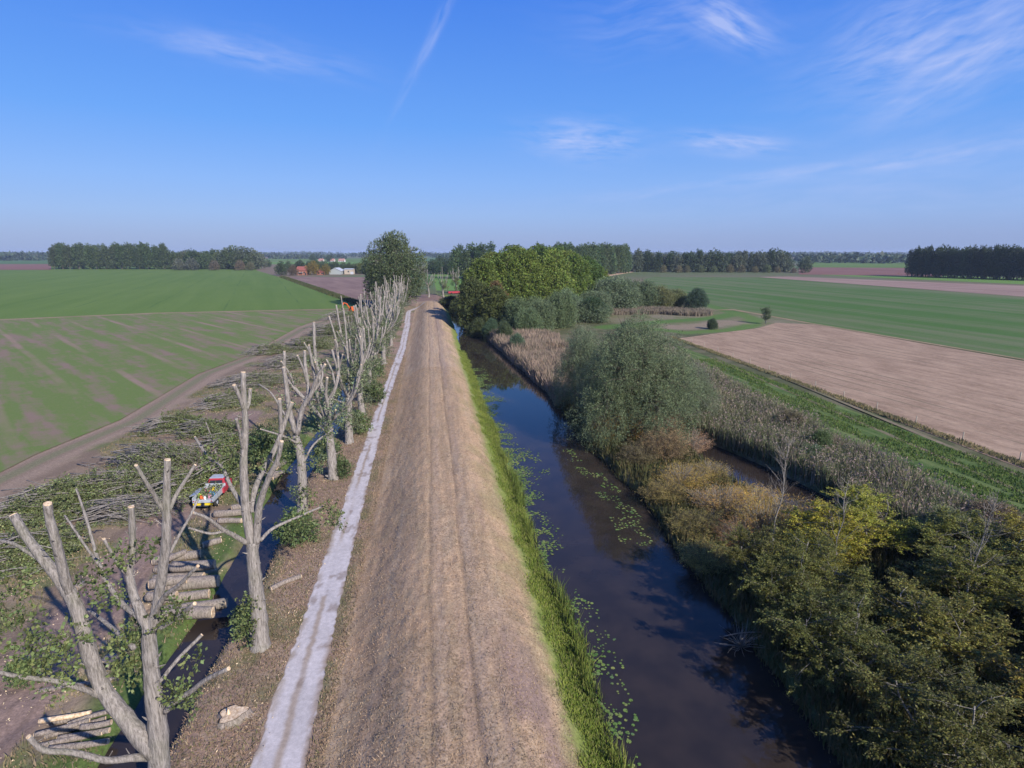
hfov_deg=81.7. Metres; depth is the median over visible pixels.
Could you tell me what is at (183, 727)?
verge grass
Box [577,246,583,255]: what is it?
tree
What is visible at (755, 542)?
young tree
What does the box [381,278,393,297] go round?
pollard poplar
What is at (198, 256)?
tree
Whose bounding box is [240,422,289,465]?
ditch bush
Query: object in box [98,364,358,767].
ditch water
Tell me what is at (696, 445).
osier bush
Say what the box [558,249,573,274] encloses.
tree
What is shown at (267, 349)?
brush pile
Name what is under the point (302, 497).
pollard poplar
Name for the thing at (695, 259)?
tree
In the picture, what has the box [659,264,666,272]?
tree
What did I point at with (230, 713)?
tree stump
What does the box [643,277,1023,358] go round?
field
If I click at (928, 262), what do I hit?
tree
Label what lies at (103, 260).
tree
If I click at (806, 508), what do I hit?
osier bush
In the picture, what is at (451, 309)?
willow shrub
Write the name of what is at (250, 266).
tree
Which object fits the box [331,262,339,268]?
tree
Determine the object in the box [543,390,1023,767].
bank undergrowth
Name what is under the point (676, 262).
tree
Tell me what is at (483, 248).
tree
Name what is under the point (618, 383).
willow tree
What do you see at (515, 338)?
willow shrub
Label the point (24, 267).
field
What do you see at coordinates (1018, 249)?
tree
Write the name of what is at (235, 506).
log
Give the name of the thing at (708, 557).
osier bush
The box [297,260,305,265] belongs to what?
tree
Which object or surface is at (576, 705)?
bank grass
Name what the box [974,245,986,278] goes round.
tree
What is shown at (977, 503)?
willow shrub
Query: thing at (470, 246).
tree
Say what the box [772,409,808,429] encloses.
willow shrub
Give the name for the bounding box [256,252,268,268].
tree
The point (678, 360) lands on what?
willow tree
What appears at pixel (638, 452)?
osier bush
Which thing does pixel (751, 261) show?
tree
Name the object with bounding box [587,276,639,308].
willow shrub
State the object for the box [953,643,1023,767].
young tree
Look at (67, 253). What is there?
tree
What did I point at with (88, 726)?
log
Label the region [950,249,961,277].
tree
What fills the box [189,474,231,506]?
flatbed truck
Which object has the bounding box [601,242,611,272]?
tree
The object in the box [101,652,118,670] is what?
hollow log
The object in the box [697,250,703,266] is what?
tree
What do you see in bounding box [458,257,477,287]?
tree
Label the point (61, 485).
brush pile
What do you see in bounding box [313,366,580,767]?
mown grass
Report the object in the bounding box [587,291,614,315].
willow shrub
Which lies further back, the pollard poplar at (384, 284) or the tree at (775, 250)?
the tree at (775, 250)
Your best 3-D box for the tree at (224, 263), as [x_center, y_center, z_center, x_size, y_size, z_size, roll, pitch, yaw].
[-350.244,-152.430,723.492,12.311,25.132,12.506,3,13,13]
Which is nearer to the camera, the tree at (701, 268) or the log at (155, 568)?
the log at (155, 568)
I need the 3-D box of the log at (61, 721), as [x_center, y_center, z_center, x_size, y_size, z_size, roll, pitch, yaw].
[-19.848,15.341,27.296,2.250,0.281,0.353,-4,13,-16]
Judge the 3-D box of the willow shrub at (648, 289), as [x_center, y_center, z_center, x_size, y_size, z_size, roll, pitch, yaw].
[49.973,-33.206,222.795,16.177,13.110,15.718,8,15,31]
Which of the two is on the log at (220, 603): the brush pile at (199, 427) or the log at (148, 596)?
the log at (148, 596)
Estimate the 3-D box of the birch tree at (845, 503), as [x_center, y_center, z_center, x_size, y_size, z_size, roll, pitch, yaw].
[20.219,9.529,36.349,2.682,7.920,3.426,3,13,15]
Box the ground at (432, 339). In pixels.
[0,253,1023,767]
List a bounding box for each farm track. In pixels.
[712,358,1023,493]
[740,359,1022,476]
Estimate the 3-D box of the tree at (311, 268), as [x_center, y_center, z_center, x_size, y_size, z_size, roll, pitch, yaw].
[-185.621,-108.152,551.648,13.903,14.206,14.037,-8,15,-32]
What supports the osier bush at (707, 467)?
on the ground at (432, 339)
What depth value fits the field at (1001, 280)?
460.25 m
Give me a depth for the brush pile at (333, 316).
185.36 m
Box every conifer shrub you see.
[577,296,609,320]
[684,287,709,308]
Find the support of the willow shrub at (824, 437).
on the ground at (432, 339)
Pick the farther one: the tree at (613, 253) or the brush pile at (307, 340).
the tree at (613, 253)
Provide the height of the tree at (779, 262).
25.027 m
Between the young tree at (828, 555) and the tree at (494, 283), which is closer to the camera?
the young tree at (828, 555)
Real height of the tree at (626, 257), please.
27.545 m
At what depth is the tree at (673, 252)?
646.72 m
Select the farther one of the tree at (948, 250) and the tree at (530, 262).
the tree at (948, 250)
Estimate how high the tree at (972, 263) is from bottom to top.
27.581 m
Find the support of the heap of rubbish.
on the flatbed truck
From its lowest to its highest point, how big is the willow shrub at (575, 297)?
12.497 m
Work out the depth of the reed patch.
203.01 m
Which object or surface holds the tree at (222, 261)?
on the ground at (432, 339)
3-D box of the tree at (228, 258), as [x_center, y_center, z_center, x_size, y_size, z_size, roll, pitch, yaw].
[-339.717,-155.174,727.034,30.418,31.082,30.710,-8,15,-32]
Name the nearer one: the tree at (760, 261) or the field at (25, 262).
the tree at (760, 261)
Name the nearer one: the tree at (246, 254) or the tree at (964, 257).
the tree at (964, 257)
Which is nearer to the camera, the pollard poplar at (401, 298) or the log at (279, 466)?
the log at (279, 466)
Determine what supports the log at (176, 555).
on the log at (194, 554)
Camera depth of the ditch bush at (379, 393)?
82.42 m
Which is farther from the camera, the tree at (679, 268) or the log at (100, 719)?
the tree at (679, 268)
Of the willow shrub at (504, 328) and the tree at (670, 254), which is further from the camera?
the tree at (670, 254)
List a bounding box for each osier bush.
[591,409,623,443]
[609,397,645,439]
[615,438,662,465]
[633,419,693,461]
[634,473,693,504]
[638,398,684,439]
[653,458,714,489]
[663,506,733,539]
[665,424,713,453]
[674,534,738,574]
[678,479,761,519]
[683,458,732,483]
[712,510,769,555]
[720,480,790,507]
[720,483,811,540]
[754,421,771,438]
[779,493,844,530]
[829,432,842,447]
[835,506,900,551]
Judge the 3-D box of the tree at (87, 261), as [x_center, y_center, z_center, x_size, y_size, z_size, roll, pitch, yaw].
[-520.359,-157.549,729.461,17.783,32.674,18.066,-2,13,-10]
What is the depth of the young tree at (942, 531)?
38.79 m
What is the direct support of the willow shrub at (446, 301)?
on the ground at (432, 339)
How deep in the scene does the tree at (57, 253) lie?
738.18 m
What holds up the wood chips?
on the ground at (432, 339)
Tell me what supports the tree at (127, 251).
on the ground at (432, 339)
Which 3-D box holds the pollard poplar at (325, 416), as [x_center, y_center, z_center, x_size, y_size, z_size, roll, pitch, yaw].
[-17.003,1.941,54.060,8.379,14.731,6.270,8,15,31]
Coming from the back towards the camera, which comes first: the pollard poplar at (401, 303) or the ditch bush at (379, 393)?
the pollard poplar at (401, 303)
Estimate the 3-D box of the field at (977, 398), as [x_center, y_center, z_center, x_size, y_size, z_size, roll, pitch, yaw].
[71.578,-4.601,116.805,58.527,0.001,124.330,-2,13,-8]
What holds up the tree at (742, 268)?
on the ground at (432, 339)
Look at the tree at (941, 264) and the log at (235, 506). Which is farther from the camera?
the tree at (941, 264)
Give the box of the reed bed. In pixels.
[594,338,1023,617]
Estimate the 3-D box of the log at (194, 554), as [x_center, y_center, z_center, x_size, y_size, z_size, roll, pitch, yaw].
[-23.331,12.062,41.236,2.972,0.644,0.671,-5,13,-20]
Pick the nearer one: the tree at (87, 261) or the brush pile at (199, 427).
the brush pile at (199, 427)
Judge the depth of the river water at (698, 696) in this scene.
35.60 m
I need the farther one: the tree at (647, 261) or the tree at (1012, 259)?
the tree at (647, 261)
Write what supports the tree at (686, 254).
on the ground at (432, 339)
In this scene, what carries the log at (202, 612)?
on the ground at (432, 339)
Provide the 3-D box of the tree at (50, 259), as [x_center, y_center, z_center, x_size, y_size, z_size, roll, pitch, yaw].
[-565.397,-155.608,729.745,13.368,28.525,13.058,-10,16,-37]
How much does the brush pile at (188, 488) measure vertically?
2.007 m
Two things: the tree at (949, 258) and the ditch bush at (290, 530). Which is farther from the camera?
the tree at (949, 258)
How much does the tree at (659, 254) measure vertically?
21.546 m
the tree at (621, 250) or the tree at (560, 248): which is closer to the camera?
the tree at (560, 248)
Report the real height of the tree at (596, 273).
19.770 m
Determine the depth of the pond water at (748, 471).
57.59 m
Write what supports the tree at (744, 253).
on the ground at (432, 339)
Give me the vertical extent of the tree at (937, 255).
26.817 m
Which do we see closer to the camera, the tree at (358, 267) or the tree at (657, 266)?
the tree at (358, 267)
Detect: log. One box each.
[33,718,90,737]
[37,677,118,692]
[38,710,91,723]
[40,732,102,746]
[45,716,106,738]
[48,738,109,748]
[52,709,105,724]
[56,727,110,738]
[67,710,107,723]
[75,581,86,590]
[79,719,112,729]
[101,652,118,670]
[145,590,178,601]
[148,575,186,589]
[151,550,200,565]
[151,589,210,603]
[152,572,205,578]
[153,564,169,573]
[159,606,215,622]
[163,598,227,609]
[165,574,219,590]
[169,549,186,561]
[169,559,215,572]
[202,537,221,547]
[213,509,241,517]
[217,518,242,523]
[231,504,240,509]
[269,574,301,590]
[272,470,282,479]
[276,459,286,469]
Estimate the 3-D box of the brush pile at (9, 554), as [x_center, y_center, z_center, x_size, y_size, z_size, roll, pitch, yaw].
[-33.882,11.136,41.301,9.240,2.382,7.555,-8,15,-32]
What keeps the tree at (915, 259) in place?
on the ground at (432, 339)
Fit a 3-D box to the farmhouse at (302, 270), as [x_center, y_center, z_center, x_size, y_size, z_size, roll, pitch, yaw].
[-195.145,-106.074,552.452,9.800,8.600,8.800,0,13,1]
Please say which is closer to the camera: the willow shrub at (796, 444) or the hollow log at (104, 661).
the hollow log at (104, 661)
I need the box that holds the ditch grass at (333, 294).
[279,276,364,304]
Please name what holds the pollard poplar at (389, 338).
on the ground at (432, 339)
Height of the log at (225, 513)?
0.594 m
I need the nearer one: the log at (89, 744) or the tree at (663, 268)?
the log at (89, 744)
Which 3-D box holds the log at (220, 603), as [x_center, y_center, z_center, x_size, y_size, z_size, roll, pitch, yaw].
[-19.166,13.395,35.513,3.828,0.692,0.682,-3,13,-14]
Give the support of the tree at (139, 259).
on the ground at (432, 339)
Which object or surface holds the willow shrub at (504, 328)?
on the ground at (432, 339)
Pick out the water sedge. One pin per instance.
(589, 670)
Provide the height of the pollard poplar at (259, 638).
15.309 m
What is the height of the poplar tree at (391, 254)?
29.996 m
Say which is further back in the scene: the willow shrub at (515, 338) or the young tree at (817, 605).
the willow shrub at (515, 338)
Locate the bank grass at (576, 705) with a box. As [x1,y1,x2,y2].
[458,349,628,767]
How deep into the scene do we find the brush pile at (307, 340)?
131.12 m
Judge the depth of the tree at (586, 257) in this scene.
262.98 m
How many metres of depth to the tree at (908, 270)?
508.38 m
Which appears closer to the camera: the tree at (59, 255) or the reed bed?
the reed bed
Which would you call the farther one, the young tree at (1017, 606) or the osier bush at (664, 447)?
the osier bush at (664, 447)
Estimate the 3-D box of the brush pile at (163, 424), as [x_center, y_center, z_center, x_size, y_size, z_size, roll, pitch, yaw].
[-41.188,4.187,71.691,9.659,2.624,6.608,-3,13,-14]
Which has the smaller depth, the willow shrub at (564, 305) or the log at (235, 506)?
the log at (235, 506)
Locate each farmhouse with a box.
[296,266,308,274]
[316,270,325,274]
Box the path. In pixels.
[250,302,424,767]
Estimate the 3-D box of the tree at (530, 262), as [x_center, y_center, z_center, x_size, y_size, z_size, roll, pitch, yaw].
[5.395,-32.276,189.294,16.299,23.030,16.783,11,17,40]
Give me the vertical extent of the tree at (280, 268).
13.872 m
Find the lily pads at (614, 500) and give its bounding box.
[563,449,651,545]
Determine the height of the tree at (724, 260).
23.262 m
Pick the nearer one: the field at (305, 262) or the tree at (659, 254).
the tree at (659, 254)
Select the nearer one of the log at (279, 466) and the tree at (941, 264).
the log at (279, 466)
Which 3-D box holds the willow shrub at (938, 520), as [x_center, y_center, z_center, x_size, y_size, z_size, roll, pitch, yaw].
[31.004,10.495,42.325,4.621,4.051,4.756,7,15,30]
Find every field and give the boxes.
[0,260,48,263]
[0,264,50,269]
[0,270,358,318]
[0,310,341,471]
[51,266,255,269]
[264,259,372,260]
[264,262,358,264]
[290,277,382,303]
[409,273,462,290]
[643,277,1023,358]
[680,323,1023,468]
[765,276,1023,296]
[799,267,934,275]
[801,261,908,267]
[831,275,1023,283]
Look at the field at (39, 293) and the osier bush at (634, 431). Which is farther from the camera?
the field at (39, 293)
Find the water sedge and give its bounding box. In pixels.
[502,451,636,767]
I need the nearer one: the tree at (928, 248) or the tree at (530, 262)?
the tree at (530, 262)
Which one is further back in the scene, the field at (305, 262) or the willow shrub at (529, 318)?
the field at (305, 262)
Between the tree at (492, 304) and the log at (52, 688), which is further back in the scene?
the tree at (492, 304)
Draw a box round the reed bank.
[486,327,647,405]
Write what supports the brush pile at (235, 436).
on the ground at (432, 339)
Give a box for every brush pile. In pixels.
[0,479,93,538]
[0,515,103,580]
[1,465,139,522]
[31,481,191,528]
[43,455,193,510]
[77,438,222,475]
[128,406,205,436]
[134,468,239,503]
[150,413,241,440]
[183,428,255,452]
[187,388,267,412]
[187,448,256,494]
[206,366,298,392]
[240,338,292,355]
[252,346,332,370]
[281,334,334,351]
[302,322,354,338]
[318,307,358,322]
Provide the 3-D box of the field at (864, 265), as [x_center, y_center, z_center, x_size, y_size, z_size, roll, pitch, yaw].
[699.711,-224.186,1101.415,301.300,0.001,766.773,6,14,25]
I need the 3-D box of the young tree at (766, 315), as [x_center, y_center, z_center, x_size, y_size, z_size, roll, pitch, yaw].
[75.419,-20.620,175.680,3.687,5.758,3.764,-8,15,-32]
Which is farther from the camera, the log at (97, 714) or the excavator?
the excavator
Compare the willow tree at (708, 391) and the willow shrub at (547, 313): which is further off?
the willow shrub at (547, 313)
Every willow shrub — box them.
[438,295,455,309]
[449,300,456,312]
[465,316,485,336]
[481,317,497,338]
[495,319,514,335]
[498,294,541,328]
[508,332,524,346]
[511,306,544,329]
[525,295,544,304]
[529,299,556,331]
[546,288,578,329]
[560,286,582,302]
[574,300,612,323]
[578,288,595,299]
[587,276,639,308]
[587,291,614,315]
[619,276,643,306]
[633,279,664,306]
[650,285,678,306]
[664,288,688,307]
[706,318,717,329]
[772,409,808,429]
[790,441,812,454]
[797,442,826,463]
[804,428,835,450]
[890,518,912,544]
[909,502,982,555]
[956,498,1023,528]
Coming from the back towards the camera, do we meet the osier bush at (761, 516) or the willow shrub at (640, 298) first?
the willow shrub at (640, 298)
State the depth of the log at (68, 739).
25.98 m
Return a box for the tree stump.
[216,705,254,729]
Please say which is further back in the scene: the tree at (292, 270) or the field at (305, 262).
the field at (305, 262)
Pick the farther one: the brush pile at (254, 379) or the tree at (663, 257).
the tree at (663, 257)
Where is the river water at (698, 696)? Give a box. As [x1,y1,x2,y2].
[443,298,842,767]
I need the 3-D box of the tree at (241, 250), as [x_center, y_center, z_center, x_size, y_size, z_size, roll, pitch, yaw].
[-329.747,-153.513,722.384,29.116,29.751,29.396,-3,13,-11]
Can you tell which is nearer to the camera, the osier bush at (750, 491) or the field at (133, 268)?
the osier bush at (750, 491)
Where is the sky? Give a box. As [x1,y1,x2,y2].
[0,0,1023,252]
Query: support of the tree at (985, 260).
on the ground at (432, 339)
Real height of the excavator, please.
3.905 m
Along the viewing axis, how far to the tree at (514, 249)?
214.12 m
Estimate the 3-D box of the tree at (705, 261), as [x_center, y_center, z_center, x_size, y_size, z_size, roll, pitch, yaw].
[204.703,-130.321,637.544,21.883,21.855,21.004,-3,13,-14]
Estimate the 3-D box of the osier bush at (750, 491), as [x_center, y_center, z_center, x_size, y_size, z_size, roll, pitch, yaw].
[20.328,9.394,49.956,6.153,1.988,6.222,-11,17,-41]
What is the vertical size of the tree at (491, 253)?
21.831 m
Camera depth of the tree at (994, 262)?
456.68 m
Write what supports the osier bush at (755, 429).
on the ground at (432, 339)
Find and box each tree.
[47,246,58,268]
[51,243,63,268]
[54,242,68,268]
[62,244,75,268]
[69,243,84,268]
[77,242,86,268]
[82,243,95,268]
[87,245,102,268]
[98,243,111,268]
[98,245,111,268]
[106,243,121,268]
[112,244,127,268]
[121,241,136,268]
[131,245,145,268]
[136,241,145,267]
[141,242,152,268]
[149,245,160,268]
[156,243,168,268]
[158,250,176,268]
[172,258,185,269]
[175,251,182,268]
[179,250,188,267]
[183,248,201,268]
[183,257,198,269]
[196,252,202,268]
[197,251,213,268]
[208,252,224,268]
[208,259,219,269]
[216,247,229,268]
[221,249,228,268]
[222,245,241,268]
[230,246,250,267]
[231,252,245,269]
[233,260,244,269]
[240,247,262,269]
[242,252,256,269]
[245,262,254,269]
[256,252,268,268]
[273,261,288,274]
[285,261,291,269]
[288,265,298,275]
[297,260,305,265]
[304,260,319,274]
[309,254,316,260]
[320,264,330,274]
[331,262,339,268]
[350,263,359,273]
[356,262,365,273]
[360,229,430,302]
[426,259,438,273]
[431,260,444,273]
[433,255,445,272]
[444,259,453,273]
[447,246,461,277]
[452,275,488,329]
[454,243,463,277]
[458,256,505,302]
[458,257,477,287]
[459,247,471,273]
[465,241,474,266]
[470,243,477,261]
[473,245,482,258]
[475,250,495,268]
[475,285,513,326]
[476,242,488,256]
[484,248,534,302]
[485,279,508,301]
[486,241,496,255]
[502,243,522,252]
[507,245,523,256]
[510,246,552,301]
[527,241,543,251]
[531,245,580,297]
[532,243,561,270]
[548,317,608,411]
[553,245,569,253]
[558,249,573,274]
[561,302,705,450]
[562,251,596,296]
[577,244,586,259]
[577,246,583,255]
[581,243,590,256]
[581,254,597,263]
[583,258,604,284]
[587,245,593,258]
[589,242,598,263]
[595,244,601,266]
[598,244,606,268]
[598,267,610,278]
[599,245,606,270]
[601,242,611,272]
[606,245,614,274]
[608,243,617,273]
[614,246,620,273]
[618,245,626,273]
[620,243,627,272]
[622,246,630,272]
[625,244,632,272]
[630,255,641,271]
[634,248,644,271]
[641,249,651,270]
[642,252,652,271]
[642,361,726,429]
[647,256,662,271]
[655,252,663,271]
[656,351,698,377]
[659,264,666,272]
[662,254,666,263]
[663,251,679,270]
[665,252,673,271]
[667,254,684,271]
[674,265,682,272]
[680,252,700,271]
[682,252,690,267]
[683,265,690,272]
[692,253,711,271]
[696,265,704,272]
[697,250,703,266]
[703,248,726,271]
[708,517,821,598]
[710,266,717,272]
[712,251,730,271]
[725,250,741,271]
[725,252,731,267]
[725,264,734,272]
[731,254,746,271]
[736,264,745,272]
[738,543,864,642]
[741,249,748,268]
[746,252,755,271]
[747,251,768,271]
[751,266,758,272]
[753,581,939,708]
[759,523,889,611]
[760,306,771,323]
[762,265,771,272]
[762,435,808,528]
[764,253,770,269]
[767,248,776,271]
[767,498,897,573]
[771,251,792,271]
[774,247,787,257]
[777,253,794,271]
[796,256,813,272]
[812,482,922,554]
[815,640,1023,767]
[818,477,865,566]
[861,567,1023,702]
[882,504,1023,583]
[894,537,1023,614]
[904,250,913,276]
[910,246,921,276]
[917,247,927,276]
[922,248,932,275]
[923,244,932,276]
[927,250,936,276]
[931,247,941,277]
[934,248,946,277]
[942,248,951,277]
[944,248,954,276]
[947,246,958,277]
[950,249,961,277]
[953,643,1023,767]
[957,248,969,278]
[960,488,1019,605]
[965,244,978,278]
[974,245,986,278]
[978,244,988,278]
[979,248,991,278]
[979,527,1023,610]
[988,247,1000,279]
[992,506,1023,555]
[994,244,1009,279]
[1000,599,1023,623]
[1002,244,1017,279]
[1011,245,1021,279]
[1014,247,1023,279]
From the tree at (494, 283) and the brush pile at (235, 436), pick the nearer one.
the brush pile at (235, 436)
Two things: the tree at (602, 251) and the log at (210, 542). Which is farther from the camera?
the tree at (602, 251)
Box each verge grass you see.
[170,357,405,767]
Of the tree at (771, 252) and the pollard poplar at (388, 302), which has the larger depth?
the tree at (771, 252)
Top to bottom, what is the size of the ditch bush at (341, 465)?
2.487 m
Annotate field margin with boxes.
[0,308,348,319]
[721,309,1023,359]
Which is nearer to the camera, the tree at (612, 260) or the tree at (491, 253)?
the tree at (491, 253)
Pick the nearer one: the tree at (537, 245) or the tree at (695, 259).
the tree at (537, 245)
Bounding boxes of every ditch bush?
[0,653,40,689]
[227,601,250,637]
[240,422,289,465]
[271,505,322,547]
[311,436,342,460]
[336,453,352,480]
[342,409,373,434]
[358,357,386,377]
[362,380,386,404]
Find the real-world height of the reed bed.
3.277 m
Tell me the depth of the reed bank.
117.22 m
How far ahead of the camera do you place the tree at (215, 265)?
688.70 m
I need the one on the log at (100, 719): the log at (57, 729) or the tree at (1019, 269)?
the log at (57, 729)
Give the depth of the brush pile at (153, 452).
59.02 m
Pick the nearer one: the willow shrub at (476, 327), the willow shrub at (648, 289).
the willow shrub at (476, 327)
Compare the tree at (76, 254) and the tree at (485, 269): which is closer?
the tree at (485, 269)
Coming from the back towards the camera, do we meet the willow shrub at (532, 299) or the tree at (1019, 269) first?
the tree at (1019, 269)
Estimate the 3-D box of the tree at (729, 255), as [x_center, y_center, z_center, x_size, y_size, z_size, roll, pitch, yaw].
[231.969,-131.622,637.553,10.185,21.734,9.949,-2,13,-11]
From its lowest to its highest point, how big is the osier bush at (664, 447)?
4.256 m
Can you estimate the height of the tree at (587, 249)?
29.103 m
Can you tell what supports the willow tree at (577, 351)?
on the ground at (432, 339)
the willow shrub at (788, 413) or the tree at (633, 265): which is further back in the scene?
the tree at (633, 265)
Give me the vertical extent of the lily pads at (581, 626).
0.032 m
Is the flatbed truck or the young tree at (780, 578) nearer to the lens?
the young tree at (780, 578)
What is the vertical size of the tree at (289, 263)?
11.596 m
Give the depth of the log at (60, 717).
26.89 m
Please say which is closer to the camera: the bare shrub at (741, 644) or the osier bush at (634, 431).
the bare shrub at (741, 644)
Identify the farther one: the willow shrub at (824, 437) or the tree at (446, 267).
the tree at (446, 267)
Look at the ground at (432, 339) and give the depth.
36.78 m
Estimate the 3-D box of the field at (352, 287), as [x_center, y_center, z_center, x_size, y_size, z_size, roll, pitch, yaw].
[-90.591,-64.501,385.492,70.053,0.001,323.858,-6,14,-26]
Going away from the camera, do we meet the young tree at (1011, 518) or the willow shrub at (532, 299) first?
the young tree at (1011, 518)
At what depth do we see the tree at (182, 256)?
736.57 m
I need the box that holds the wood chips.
[0,371,369,766]
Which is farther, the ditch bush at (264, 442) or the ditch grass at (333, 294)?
the ditch grass at (333, 294)
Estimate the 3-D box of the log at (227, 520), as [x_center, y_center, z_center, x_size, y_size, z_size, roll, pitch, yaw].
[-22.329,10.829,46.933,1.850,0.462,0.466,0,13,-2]
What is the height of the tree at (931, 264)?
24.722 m
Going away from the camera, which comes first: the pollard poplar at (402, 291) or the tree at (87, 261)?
the pollard poplar at (402, 291)
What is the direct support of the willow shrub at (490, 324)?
on the ground at (432, 339)
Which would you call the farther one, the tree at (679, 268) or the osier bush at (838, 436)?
the tree at (679, 268)
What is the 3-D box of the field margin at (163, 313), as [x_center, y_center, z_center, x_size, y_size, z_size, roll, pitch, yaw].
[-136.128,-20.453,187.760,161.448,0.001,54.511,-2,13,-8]
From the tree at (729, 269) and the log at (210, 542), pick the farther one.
the tree at (729, 269)
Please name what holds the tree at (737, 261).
on the ground at (432, 339)
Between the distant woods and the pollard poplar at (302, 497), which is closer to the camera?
the pollard poplar at (302, 497)
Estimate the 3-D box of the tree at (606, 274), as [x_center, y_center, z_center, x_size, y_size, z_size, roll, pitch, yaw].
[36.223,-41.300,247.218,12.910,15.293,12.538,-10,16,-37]
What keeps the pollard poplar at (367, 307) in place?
on the ground at (432, 339)
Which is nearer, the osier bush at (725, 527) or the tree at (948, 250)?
the osier bush at (725, 527)
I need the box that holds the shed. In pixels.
[344,268,354,273]
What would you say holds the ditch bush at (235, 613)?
on the ground at (432, 339)
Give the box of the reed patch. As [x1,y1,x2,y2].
[611,305,712,315]
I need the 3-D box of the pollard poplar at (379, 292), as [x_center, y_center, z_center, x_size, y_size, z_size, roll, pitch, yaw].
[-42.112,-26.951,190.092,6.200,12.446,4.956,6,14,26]
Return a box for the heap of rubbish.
[192,481,223,499]
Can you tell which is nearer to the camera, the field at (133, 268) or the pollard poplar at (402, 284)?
the pollard poplar at (402, 284)
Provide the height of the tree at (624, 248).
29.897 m
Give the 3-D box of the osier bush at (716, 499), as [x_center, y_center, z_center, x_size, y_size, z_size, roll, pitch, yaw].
[17.145,9.289,49.208,6.931,2.605,7.012,-8,15,-30]
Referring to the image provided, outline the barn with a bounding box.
[329,267,343,273]
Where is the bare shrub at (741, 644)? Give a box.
[714,619,770,654]
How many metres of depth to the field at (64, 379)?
115.92 m
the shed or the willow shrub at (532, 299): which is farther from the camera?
the shed
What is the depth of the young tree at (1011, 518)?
38.25 m
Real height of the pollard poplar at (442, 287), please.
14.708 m
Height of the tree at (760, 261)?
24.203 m
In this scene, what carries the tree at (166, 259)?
on the ground at (432, 339)
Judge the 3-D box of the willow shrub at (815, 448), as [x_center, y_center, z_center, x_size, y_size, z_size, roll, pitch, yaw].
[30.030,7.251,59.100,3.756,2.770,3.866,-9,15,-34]
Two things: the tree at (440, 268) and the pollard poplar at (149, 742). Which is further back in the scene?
the tree at (440, 268)
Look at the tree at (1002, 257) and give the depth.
452.21 m
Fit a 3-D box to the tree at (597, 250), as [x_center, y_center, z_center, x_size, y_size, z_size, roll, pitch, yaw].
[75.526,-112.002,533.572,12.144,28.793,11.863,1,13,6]
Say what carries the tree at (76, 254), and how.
on the ground at (432, 339)
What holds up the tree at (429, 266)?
on the ground at (432, 339)
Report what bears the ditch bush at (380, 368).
on the ground at (432, 339)
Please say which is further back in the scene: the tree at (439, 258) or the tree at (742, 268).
the tree at (742, 268)
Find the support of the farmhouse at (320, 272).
on the ground at (432, 339)
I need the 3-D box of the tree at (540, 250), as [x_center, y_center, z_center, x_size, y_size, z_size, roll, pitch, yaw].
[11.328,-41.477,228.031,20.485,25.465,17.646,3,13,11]
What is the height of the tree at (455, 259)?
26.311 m
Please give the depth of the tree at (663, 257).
647.79 m
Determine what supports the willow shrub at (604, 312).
on the ground at (432, 339)
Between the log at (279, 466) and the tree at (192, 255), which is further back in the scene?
the tree at (192, 255)
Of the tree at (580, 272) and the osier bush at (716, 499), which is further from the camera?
the tree at (580, 272)
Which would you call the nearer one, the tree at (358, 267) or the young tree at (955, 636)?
the young tree at (955, 636)
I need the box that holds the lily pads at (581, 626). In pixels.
[473,368,640,767]
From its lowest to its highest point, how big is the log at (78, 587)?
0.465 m
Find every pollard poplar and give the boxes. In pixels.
[0,458,230,767]
[188,371,347,653]
[258,350,335,512]
[276,322,368,480]
[313,309,374,444]
[336,305,381,414]
[341,296,366,362]
[350,294,390,376]
[352,297,389,394]
[357,287,377,338]
[361,287,403,364]
[368,290,396,350]
[369,283,385,314]
[372,280,387,312]
[376,286,402,345]
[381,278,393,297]
[382,282,403,330]
[382,283,403,337]
[384,283,406,323]
[390,276,409,315]
[391,282,405,318]
[392,275,405,308]
[392,277,409,313]
[422,267,434,296]
[435,273,448,296]
[450,270,459,290]
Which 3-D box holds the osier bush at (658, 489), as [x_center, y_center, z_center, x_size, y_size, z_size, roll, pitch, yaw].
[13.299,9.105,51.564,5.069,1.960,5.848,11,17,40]
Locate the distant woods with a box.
[0,250,933,263]
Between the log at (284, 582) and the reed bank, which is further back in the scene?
the reed bank
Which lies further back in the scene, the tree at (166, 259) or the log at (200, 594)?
the tree at (166, 259)
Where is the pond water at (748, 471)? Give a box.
[697,441,925,560]
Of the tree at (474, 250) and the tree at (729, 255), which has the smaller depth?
the tree at (474, 250)
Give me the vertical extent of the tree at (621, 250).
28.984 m
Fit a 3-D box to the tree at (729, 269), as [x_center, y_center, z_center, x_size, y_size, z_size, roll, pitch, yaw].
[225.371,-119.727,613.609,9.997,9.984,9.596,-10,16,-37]
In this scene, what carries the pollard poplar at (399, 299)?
on the ground at (432, 339)
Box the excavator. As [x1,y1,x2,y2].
[341,302,355,311]
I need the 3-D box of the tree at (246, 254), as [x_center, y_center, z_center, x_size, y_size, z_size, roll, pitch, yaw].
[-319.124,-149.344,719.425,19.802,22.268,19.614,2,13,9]
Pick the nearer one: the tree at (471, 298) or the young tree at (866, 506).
the young tree at (866, 506)

